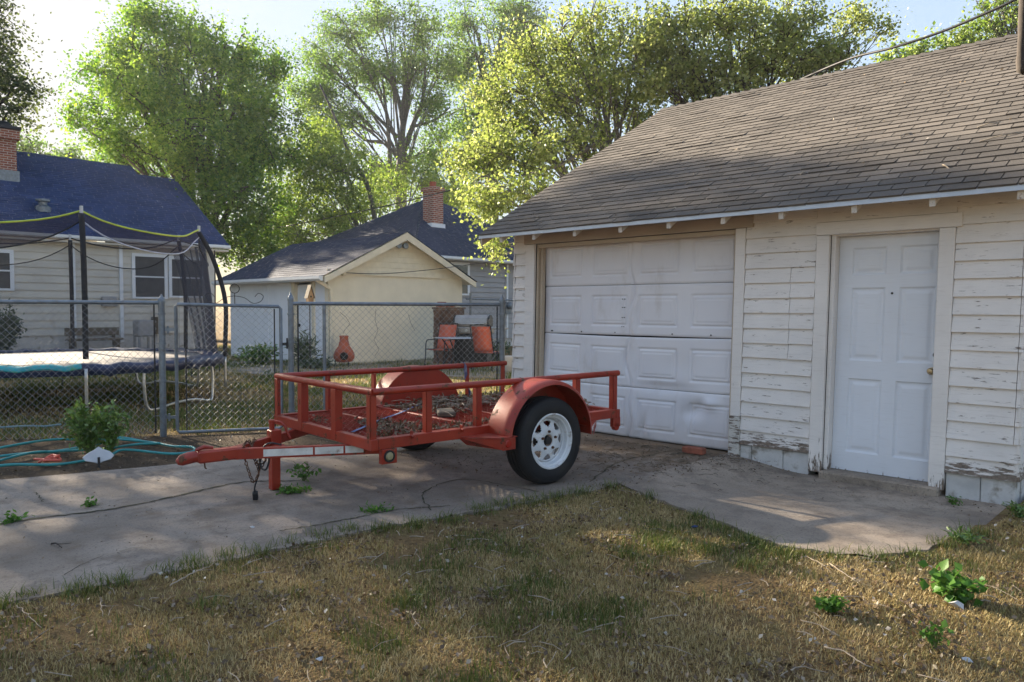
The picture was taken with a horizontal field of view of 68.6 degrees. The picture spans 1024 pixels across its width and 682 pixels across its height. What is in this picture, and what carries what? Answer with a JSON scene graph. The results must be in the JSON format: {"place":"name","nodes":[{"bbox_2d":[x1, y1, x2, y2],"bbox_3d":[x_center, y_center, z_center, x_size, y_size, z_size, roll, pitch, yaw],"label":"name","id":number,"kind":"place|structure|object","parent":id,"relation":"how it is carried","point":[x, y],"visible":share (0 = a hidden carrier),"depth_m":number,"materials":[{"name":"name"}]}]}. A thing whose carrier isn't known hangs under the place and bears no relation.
{"place":"outdoors","nodes":[
{"label":"outdoors","id":0,"kind":"place"},
{"bbox_2d":[0,432,727,605],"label":"driveway","id":1,"kind":"structure","parent":0,"point":[428,483],"depth_m":5.38,"materials":[{"name":"concrete"}]},
{"bbox_2d":[0,508,34,524],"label":"driveway weed","id":2,"kind":"object","parent":1,"relation":"on","point":[13,517],"visible":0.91,"depth_m":4.84,"materials":[{"name":"green plant"}]},
{"bbox_2d":[80,496,98,506],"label":"driveway weed","id":3,"kind":"object","parent":1,"relation":"on","point":[88,503],"visible":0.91,"depth_m":5.21,"materials":[{"name":"green plant"}]},
{"bbox_2d":[0,456,514,620],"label":"driveway crumbs","id":4,"kind":"object","parent":1,"relation":"on","point":[187,515],"visible":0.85,"depth_m":5.13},
{"bbox_2d":[273,480,312,494],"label":"driveway weed","id":5,"kind":"object","parent":1,"relation":"on","point":[290,489],"visible":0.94,"depth_m":5.62,"materials":[{"name":"green plant"}]},
{"bbox_2d":[286,461,321,480],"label":"driveway weed","id":6,"kind":"object","parent":1,"relation":"on","point":[302,476],"visible":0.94,"depth_m":6.02,"materials":[{"name":"green plant"}]},
{"bbox_2d":[358,500,394,513],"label":"driveway weed","id":7,"kind":"object","parent":1,"relation":"on","point":[373,509],"visible":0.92,"depth_m":5.11,"materials":[{"name":"green plant"}]},
{"bbox_2d":[175,361,619,499],"bbox_3d":[-0.910,0.699,6.199,3.618,0.842,2.121,-2,3,-41],"label":"utility trailer","id":8,"kind":"object","parent":1,"relation":"on","point":[525,414],"visible":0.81,"depth_m":5.81,"materials":[{"name":"red paint"}]},
{"bbox_2d":[351,398,451,431],"bbox_3d":[-0.926,0.612,6.466,0.133,0.016,2.125,1,2,15],"label":"ratchet strap","id":9,"kind":"object","parent":8,"relation":"on","point":[385,417],"visible":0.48,"depth_m":6.19,"materials":[{"name":"red fabric"}]},
{"bbox_2d":[383,392,500,415],"bbox_3d":[-0.543,0.563,6.825,1.166,0.087,1.279,3,3,44],"label":"twig heap","id":10,"kind":"object","parent":8,"relation":"on","point":[486,401],"visible":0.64,"depth_m":6.86,"materials":[{"name":"brown wood"}]},
{"bbox_2d":[436,408,455,417],"bbox_3d":[-0.562,0.608,6.363,0.150,0.050,0.240,0,2,-11],"label":"timber offcut","id":11,"kind":"object","parent":8,"relation":"on","point":[440,413],"visible":0.98,"depth_m":6.26,"materials":[{"name":"grey wood"}]},
{"bbox_2d":[309,390,594,436],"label":"leaf litter","id":12,"kind":"object","parent":8,"relation":"on","point":[403,430],"visible":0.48,"depth_m":6.02,"materials":[{"name":"brown plant"}]},
{"bbox_2d":[462,362,470,395],"bbox_3d":[-0.460,0.385,7.576,0.057,0.342,0.110,3,3,44],"label":"rail strap","id":13,"kind":"object","parent":8,"relation":"hanging from","point":[465,370],"visible":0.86,"depth_m":7.56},
{"bbox_2d":[398,433,776,487],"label":"driveway litter","id":14,"kind":"object","parent":1,"relation":"on","point":[593,459],"visible":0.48,"depth_m":6.85,"materials":[{"name":"brown plant"}]},
{"bbox_2d":[682,445,705,454],"bbox_3d":[1.754,1.052,7.226,0.210,0.062,0.100,2,3,39],"label":"loose brick","id":15,"kind":"object","parent":1,"relation":"on","point":[688,449],"visible":1,"depth_m":7.18,"materials":[{"name":"red brick"}]},
{"bbox_2d":[227,359,507,378],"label":"patio","id":16,"kind":"structure","parent":0,"point":[311,369],"depth_m":17.32,"materials":[{"name":"concrete"}]},
{"bbox_2d":[284,329,321,367],"bbox_3d":[-4.904,0.150,17.622,1.041,1.122,0.866,3,3,44],"label":"garden plant","id":17,"kind":"object","parent":16,"relation":"on","point":[303,355],"visible":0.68,"depth_m":17.54,"materials":[{"name":"green plant"}]},
{"bbox_2d":[304,285,314,368],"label":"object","id":18,"kind":"structure","parent":16,"relation":"on","point":[309,295],"depth_m":17.24,"materials":[{"name":"brown wood"}]},
{"bbox_2d":[333,335,354,366],"bbox_3d":[-4.033,0.241,18.009,0.500,0.742,0.502,0,2,-13],"label":"chiminea","id":19,"kind":"object","parent":16,"relation":"on","point":[349,356],"visible":0.85,"depth_m":17.86,"materials":[{"name":"ceramic"}]},
{"bbox_2d":[424,322,457,364],"bbox_3d":[-1.692,0.103,18.035,0.527,1.098,0.784,1,3,23],"label":"patio chair","id":20,"kind":"object","parent":16,"relation":"on","point":[448,330],"visible":0.65,"depth_m":18.25,"materials":[{"name":"metal"}]},
{"bbox_2d":[432,307,465,363],"bbox_3d":[-1.623,-0.137,19.285,0.740,1.465,0.580,1,2,12],"label":"stone fireplace","id":21,"kind":"object","parent":16,"relation":"on","point":[442,318],"visible":0.23,"depth_m":19.06,"materials":[{"name":"brown stone"}]},
{"bbox_2d":[435,336,474,369],"bbox_3d":[-1.258,0.286,17.312,1.070,0.745,1.070,3,3,44],"label":"patio table","id":22,"kind":"object","parent":16,"relation":"on","point":[458,337],"visible":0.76,"depth_m":17.19,"materials":[{"name":"metal"}]},
{"bbox_2d":[438,315,507,363],"bbox_3d":[-0.974,-0.024,18.567,1.680,1.245,0.605,1,2,11],"label":"gas grill","id":23,"kind":"object","parent":16,"relation":"on","point":[475,319],"visible":0.52,"depth_m":18.38,"materials":[{"name":"metal"}]},
{"bbox_2d":[469,324,498,371],"bbox_3d":[-0.554,0.157,16.876,0.527,1.098,0.784,1,3,24],"label":"patio chair","id":24,"kind":"object","parent":16,"relation":"on","point":[488,346],"visible":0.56,"depth_m":16.62,"materials":[{"name":"metal"}]},
{"bbox_2d":[466,293,512,314],"bbox_3d":[-0.537,-0.454,21.981,1.852,1.880,0.070,-1,3,-33],"label":"pipe fence","id":25,"kind":"object","parent":16,"relation":"on","point":[470,298],"visible":0.31,"depth_m":21.54,"materials":[{"name":"metal"}]},
{"bbox_2d":[505,355,512,372],"bbox_3d":[-0.090,0.508,16.521,0.310,0.360,0.310,3,3,44],"label":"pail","id":26,"kind":"object","parent":16,"relation":"on","point":[508,366],"visible":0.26,"depth_m":16.39,"materials":[{"name":"white plastic"}]},
{"bbox_2d":[0,0,1017,308],"label":"sky","id":27,"kind":"structure","parent":0,"point":[70,21],"materials":[{"name":"white"}]},
{"bbox_2d":[0,309,1023,681],"bbox_3d":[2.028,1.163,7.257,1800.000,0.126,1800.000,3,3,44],"label":"ground","id":28,"kind":"structure","parent":0,"point":[706,579],"depth_m":3.43,"materials":[{"name":"plant"}]},
{"bbox_2d":[0,298,26,349],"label":"garden bush","id":29,"kind":"object","parent":28,"relation":"on","point":[8,325],"visible":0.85,"depth_m":20.41,"materials":[{"name":"green plant"}]},
{"bbox_2d":[16,605,44,627],"bbox_3d":[-2.138,1.220,3.364,0.352,0.017,0.076,3,3,44],"label":"stick","id":30,"kind":"object","parent":28,"relation":"on","point":[29,613],"visible":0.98,"depth_m":3.35,"materials":[{"name":"wood"}]},
{"bbox_2d":[0,423,61,428],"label":"garden hose","id":31,"kind":"object","parent":28,"relation":"on","point":[15,426],"visible":0.87,"depth_m":8.59,"materials":[{"name":"teal rubber"}]},
{"bbox_2d":[0,0,71,155],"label":"shade tree","id":32,"kind":"object","parent":28,"relation":"on","point":[7,87],"visible":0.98,"depth_m":24.77,"materials":[{"name":"green plant"}]},
{"bbox_2d":[16,124,106,162],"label":"distant tree","id":33,"kind":"object","parent":28,"relation":"on","point":[63,152],"visible":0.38,"depth_m":45.75,"materials":[{"name":"green plant"}]},
{"bbox_2d":[64,327,123,348],"bbox_3d":[-12.584,0.007,22.618,0.450,0.810,1.500,3,3,44],"label":"garden bench","id":34,"kind":"object","parent":28,"relation":"on","point":[106,331],"visible":0.66,"depth_m":22.77,"materials":[{"name":"grey wood"}]},
{"bbox_2d":[0,206,227,413],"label":"trampoline","id":35,"kind":"object","parent":28,"relation":"on","point":[192,264],"visible":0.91,"depth_m":10.86,"materials":[{"name":"black fabric"}]},
{"bbox_2d":[0,121,230,349],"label":"white house","id":36,"kind":"structure","parent":28,"relation":"on","point":[35,186],"depth_m":23.99,"materials":[{"name":"paint"}]},
{"bbox_2d":[0,249,14,290],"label":"window","id":37,"kind":"structure","parent":36,"relation":"in","point":[6,256],"depth_m":21.57,"materials":[{"name":"white paint"}]},
{"bbox_2d":[131,253,167,298],"bbox_3d":[-11.790,-2.106,24.426,0.060,1.459,1.113,3,3,44],"label":"window","id":38,"kind":"structure","parent":36,"relation":"in","point":[151,282],"depth_m":24.40,"materials":[{"name":"white paint"}]},
{"bbox_2d":[168,256,182,297],"bbox_3d":[-10.952,-2.146,25.298,0.060,1.373,1.225,3,3,44],"label":"window","id":39,"kind":"structure","parent":36,"relation":"in","point":[175,286],"depth_m":24.98,"materials":[{"name":"white paint"}]},
{"bbox_2d":[133,320,153,348],"bbox_3d":[-11.481,-0.131,23.395,0.500,1.030,0.500,3,3,44],"label":"chair","id":40,"kind":"object","parent":28,"relation":"on","point":[144,330],"visible":0.6,"depth_m":23.21,"materials":[{"name":"grey paint"}]},
{"bbox_2d":[0,430,343,479],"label":"soil bed","id":41,"kind":"object","parent":28,"relation":"on","point":[124,461],"visible":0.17,"depth_m":7.30,"materials":[{"name":"brown soil"}]},
{"bbox_2d":[33,454,61,462],"bbox_3d":[-4.096,1.047,6.652,0.236,0.058,0.196,2,3,31],"label":"jump rope","id":42,"kind":"object","parent":41,"relation":"on","point":[52,458],"visible":0.98,"depth_m":6.61,"materials":[{"name":"plastic"}]},
{"bbox_2d":[0,294,166,439],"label":"chain link fence","id":43,"kind":"object","parent":41,"relation":"on","point":[161,314],"visible":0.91,"depth_m":7.93,"materials":[{"name":"metal"}]},
{"bbox_2d":[165,284,287,433],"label":"chain link gate","id":44,"kind":"structure","parent":43,"relation":"attached to","point":[175,330],"depth_m":8.27,"materials":[{"name":"metal"}]},
{"bbox_2d":[57,396,119,453],"bbox_3d":[-3.957,0.806,7.017,0.518,0.577,0.451,-1,3,-25],"label":"young shrub","id":45,"kind":"object","parent":41,"relation":"on","point":[82,421],"visible":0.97,"depth_m":6.94,"materials":[{"name":"green plant"}]},
{"bbox_2d":[0,436,195,466],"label":"garden hose","id":46,"kind":"object","parent":41,"relation":"on","point":[15,455],"visible":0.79,"depth_m":7.06,"materials":[{"name":"teal rubber"}]},
{"bbox_2d":[82,447,113,467],"bbox_3d":[-3.597,1.034,6.524,0.241,0.220,0.085,-1,3,-29],"label":"garden plaque","id":47,"kind":"object","parent":41,"relation":"on","point":[98,455],"visible":0.96,"depth_m":6.51,"materials":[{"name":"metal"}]},
{"bbox_2d":[91,398,132,452],"bbox_3d":[-3.784,0.813,7.087,0.340,0.556,0.334,0,2,-13],"label":"young shrub","id":48,"kind":"object","parent":41,"relation":"on","point":[112,442],"visible":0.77,"depth_m":7.06,"materials":[{"name":"green plant"}]},
{"bbox_2d":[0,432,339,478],"bbox_3d":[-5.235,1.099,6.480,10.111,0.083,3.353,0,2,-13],"label":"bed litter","id":49,"kind":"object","parent":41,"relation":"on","point":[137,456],"visible":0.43,"depth_m":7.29,"materials":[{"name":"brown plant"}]},
{"bbox_2d":[287,292,504,429],"bbox_3d":[-1.311,0.236,8.875,2.577,1.596,0.082,-1,3,-18],"label":"chain link fence","id":50,"kind":"object","parent":41,"relation":"on","point":[291,328],"visible":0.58,"depth_m":8.74,"materials":[{"name":"metal"}]},
{"bbox_2d":[45,0,320,272],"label":"maple tree","id":51,"kind":"object","parent":28,"relation":"on","point":[161,96],"visible":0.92,"depth_m":30.96,"materials":[{"name":"green plant"}]},
{"bbox_2d":[169,563,213,585],"bbox_3d":[-1.619,1.202,3.881,0.082,0.014,0.356,1,2,14],"label":"stick","id":52,"kind":"object","parent":28,"relation":"on","point":[190,574],"visible":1,"depth_m":3.86,"materials":[{"name":"wood"}]},
{"bbox_2d":[0,344,511,440],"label":"yard grass","id":53,"kind":"structure","parent":28,"relation":"on","point":[136,388],"depth_m":11.89,"materials":[{"name":"green plant"}]},
{"bbox_2d":[232,342,286,364],"bbox_3d":[-6.421,0.334,18.598,1.396,0.738,1.335,3,3,44],"label":"garden plant","id":54,"kind":"object","parent":28,"relation":"on","point":[249,354],"visible":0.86,"depth_m":18.49,"materials":[{"name":"green plant"}]},
{"bbox_2d":[300,350,335,368],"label":"garden plant","id":55,"kind":"object","parent":28,"relation":"on","point":[317,364],"visible":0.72,"depth_m":17.26,"materials":[{"name":"green plant"}]},
{"bbox_2d":[211,232,476,364],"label":"cream garage","id":56,"kind":"structure","parent":28,"relation":"on","point":[322,268],"depth_m":20.00,"materials":[{"name":"paint"}]},
{"bbox_2d":[289,281,315,360],"bbox_3d":[-5.315,-0.539,19.274,1.280,2.180,0.155,3,3,44],"label":"door","id":57,"kind":"structure","parent":56,"relation":"in","point":[298,291],"depth_m":19.40,"materials":[{"name":"white paint"}]},
{"bbox_2d":[346,260,498,273],"bbox_3d":[-1.999,-2.080,20.570,0.672,0.650,6.021,2,3,42],"label":"service wire","id":58,"kind":"object","parent":56,"relation":"attached to","point":[419,270],"visible":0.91,"depth_m":19.61,"materials":[{"name":"black plastic"}]},
{"bbox_2d":[223,84,485,261],"bbox_3d":[-6.871,-5.863,35.745,14.706,11.662,7.154,-2,3,-39],"label":"young tree","id":59,"kind":"object","parent":28,"relation":"on","point":[327,159],"visible":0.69,"depth_m":33.45,"materials":[{"name":"green plant"}]},
{"bbox_2d":[280,0,478,208],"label":"elm tree","id":60,"kind":"object","parent":28,"relation":"on","point":[368,71],"visible":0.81,"depth_m":41.73,"materials":[{"name":"green plant"}]},
{"bbox_2d":[320,182,513,345],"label":"hip roof house","id":61,"kind":"structure","parent":28,"relation":"on","point":[429,220],"depth_m":28.27,"materials":[{"name":"grey paint"}]},
{"bbox_2d":[451,262,469,294],"bbox_3d":[-1.851,-2.206,26.589,0.060,1.164,0.940,3,3,44],"label":"window","id":62,"kind":"structure","parent":61,"relation":"in","point":[465,288],"depth_m":26.77,"materials":[{"name":"white wood"}]},
{"bbox_2d":[419,0,559,221],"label":"elm tree","id":63,"kind":"object","parent":28,"relation":"on","point":[465,23],"visible":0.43,"depth_m":43.35,"materials":[{"name":"green plant"}]},
{"bbox_2d":[0,478,998,617],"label":"edge grass","id":64,"kind":"structure","parent":28,"relation":"on","point":[5,602],"depth_m":4.28,"materials":[{"name":"green plant"}]},
{"bbox_2d":[492,339,512,359],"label":"garden plant","id":65,"kind":"object","parent":28,"relation":"on","point":[507,346],"visible":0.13,"depth_m":20.22,"materials":[{"name":"green plant"}]},
{"bbox_2d":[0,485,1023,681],"bbox_3d":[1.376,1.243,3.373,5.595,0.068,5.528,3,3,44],"label":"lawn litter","id":66,"kind":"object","parent":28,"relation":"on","point":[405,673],"visible":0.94,"depth_m":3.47,"materials":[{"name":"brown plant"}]},
{"bbox_2d":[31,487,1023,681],"bbox_3d":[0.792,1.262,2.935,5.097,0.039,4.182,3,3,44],"label":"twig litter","id":67,"kind":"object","parent":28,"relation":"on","point":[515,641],"visible":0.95,"depth_m":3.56,"materials":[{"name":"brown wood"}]},
{"bbox_2d":[425,0,664,288],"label":"redbud tree","id":68,"kind":"object","parent":28,"relation":"on","point":[559,98],"visible":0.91,"depth_m":14.85,"materials":[{"name":"green plant"}]},
{"bbox_2d":[478,33,1023,505],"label":"old garage","id":69,"kind":"structure","parent":28,"relation":"on","point":[848,307],"depth_m":6.88,"materials":[{"name":"white paint"}]},
{"bbox_2d":[544,235,734,449],"bbox_3d":[1.315,-0.053,8.107,2.557,2.200,0.156,3,3,44],"label":"garage door","id":70,"kind":"structure","parent":69,"relation":"in","point":[658,314],"depth_m":7.93,"materials":[{"name":"paint"}]},
{"bbox_2d":[509,46,1010,222],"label":"roof litter","id":71,"kind":"object","parent":69,"relation":"on","point":[809,127],"visible":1,"depth_m":7.89,"materials":[{"name":"brown plant"}]},
{"bbox_2d":[685,122,1023,184],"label":"roof twigs","id":72,"kind":"object","parent":69,"relation":"on","point":[942,164],"visible":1,"depth_m":6.03,"materials":[{"name":"brown wood"}]},
{"bbox_2d":[831,231,938,481],"bbox_3d":[3.143,0.124,6.258,0.914,2.025,0.079,3,3,45],"label":"entry door","id":73,"kind":"structure","parent":69,"relation":"in","point":[887,287],"depth_m":6.29,"materials":[{"name":"paint"}]},
{"bbox_2d":[596,0,911,122],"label":"redbud tree","id":74,"kind":"object","parent":28,"relation":"on","point":[695,83],"visible":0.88,"depth_m":14.16,"materials":[{"name":"green plant"}]},
{"bbox_2d":[780,658,827,675],"bbox_3d":[1.116,1.255,2.848,0.188,0.017,0.105,-2,3,-40],"label":"stick","id":75,"kind":"object","parent":28,"relation":"on","point":[801,666],"visible":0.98,"depth_m":2.87,"materials":[{"name":"wood"}]},
{"bbox_2d":[801,620,839,635],"bbox_3d":[1.320,1.242,3.247,0.060,0.012,0.193,-1,3,-28],"label":"stick","id":76,"kind":"object","parent":28,"relation":"on","point":[818,624],"visible":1,"depth_m":3.27,"materials":[{"name":"wood"}]},
{"bbox_2d":[812,589,850,612],"bbox_3d":[1.473,1.213,3.461,0.170,0.104,0.139,1,3,25],"label":"broadleaf weed","id":77,"kind":"object","parent":28,"relation":"on","point":[834,603],"visible":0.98,"depth_m":3.44,"materials":[{"name":"green plant"}]},
{"bbox_2d":[824,646,870,666],"bbox_3d":[1.335,1.252,2.982,0.095,0.015,0.196,0,2,-7],"label":"stick","id":78,"kind":"object","parent":28,"relation":"on","point":[847,653],"visible":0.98,"depth_m":2.99,"materials":[{"name":"wood"}]},
{"bbox_2d":[829,563,868,580],"bbox_3d":[1.770,1.212,3.933,0.088,0.018,0.303,0,2,-3],"label":"stick","id":79,"kind":"object","parent":28,"relation":"on","point":[846,574],"visible":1,"depth_m":3.89,"materials":[{"name":"beige wood"}]},
{"bbox_2d":[917,619,953,651],"bbox_3d":[1.725,1.209,3.058,0.141,0.147,0.112,3,3,44],"label":"broadleaf weed","id":80,"kind":"object","parent":28,"relation":"on","point":[930,636],"visible":0.98,"depth_m":3.06,"materials":[{"name":"green plant"}]},
{"bbox_2d":[869,1,1017,62],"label":"backyard tree","id":81,"kind":"object","parent":28,"relation":"on","point":[965,33],"visible":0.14,"depth_m":19.65,"materials":[{"name":"green plant"}]},
{"bbox_2d":[917,559,988,607],"bbox_3d":[2.116,1.168,3.627,0.313,0.255,0.230,3,3,44],"label":"broadleaf weed","id":82,"kind":"object","parent":28,"relation":"on","point":[951,585],"visible":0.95,"depth_m":3.59,"materials":[{"name":"green plant"}]},
{"bbox_2d":[949,600,963,609],"bbox_3d":[2.091,1.235,3.517,0.052,0.038,0.064,-1,3,-20],"label":"paper scrap","id":83,"kind":"object","parent":28,"relation":"on","point":[958,604],"visible":1,"depth_m":3.51,"materials":[{"name":"white paper"}]},
{"bbox_2d":[941,525,993,544],"bbox_3d":[2.745,1.176,4.525,0.254,0.100,0.281,0,2,6],"label":"path weed","id":84,"kind":"object","parent":28,"relation":"on","point":[963,537],"visible":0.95,"depth_m":4.49,"materials":[{"name":"green plant"}]},
{"bbox_2d":[966,0,1018,39],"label":"backyard tree","id":85,"kind":"object","parent":28,"relation":"on","point":[1005,11],"visible":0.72,"depth_m":18.98,"materials":[{"name":"green plant"}]},
{"bbox_2d":[976,583,1018,600],"bbox_3d":[2.407,1.224,3.714,0.099,0.016,0.281,-1,3,-22],"label":"stick","id":86,"kind":"object","parent":28,"relation":"on","point":[999,589],"visible":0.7,"depth_m":3.71,"materials":[{"name":"brown wood"}]},
{"bbox_2d":[1001,500,1023,518],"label":"path weed","id":87,"kind":"object","parent":28,"relation":"on","point":[1018,508],"visible":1,"depth_m":5.04,"materials":[{"name":"green plant"}]},
{"bbox_2d":[270,0,1016,228],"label":"power cable","id":88,"kind":"object","parent":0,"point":[925,37],"visible":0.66,"depth_m":10.03,"materials":[{"name":"black plastic"}]},
{"bbox_2d":[620,453,1006,558],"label":"path","id":89,"kind":"structure","parent":0,"point":[796,511],"depth_m":5.44,"materials":[{"name":"concrete"}]},
{"bbox_2d":[507,439,823,498],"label":"seed twigs","id":90,"kind":"object","parent":89,"relation":"on","point":[647,446],"visible":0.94,"depth_m":6.97,"materials":[{"name":"brown plant"}]},
{"bbox_2d":[708,453,992,514],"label":"path litter","id":91,"kind":"object","parent":89,"relation":"on","point":[836,481],"visible":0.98,"depth_m":6.33,"materials":[{"name":"brown plant"}]},
{"bbox_2d":[945,495,962,505],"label":"driveway weed","id":92,"kind":"object","parent":89,"relation":"on","point":[952,501],"visible":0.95,"depth_m":5.66,"materials":[{"name":"green plant"}]},
{"bbox_2d":[1015,0,1023,74],"bbox_3d":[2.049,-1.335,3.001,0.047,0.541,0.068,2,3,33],"label":"utility pole","id":93,"kind":"object","parent":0,"point":[1019,60],"visible":1,"depth_m":2.99,"materials":[{"name":"brown wood"}]}
]}

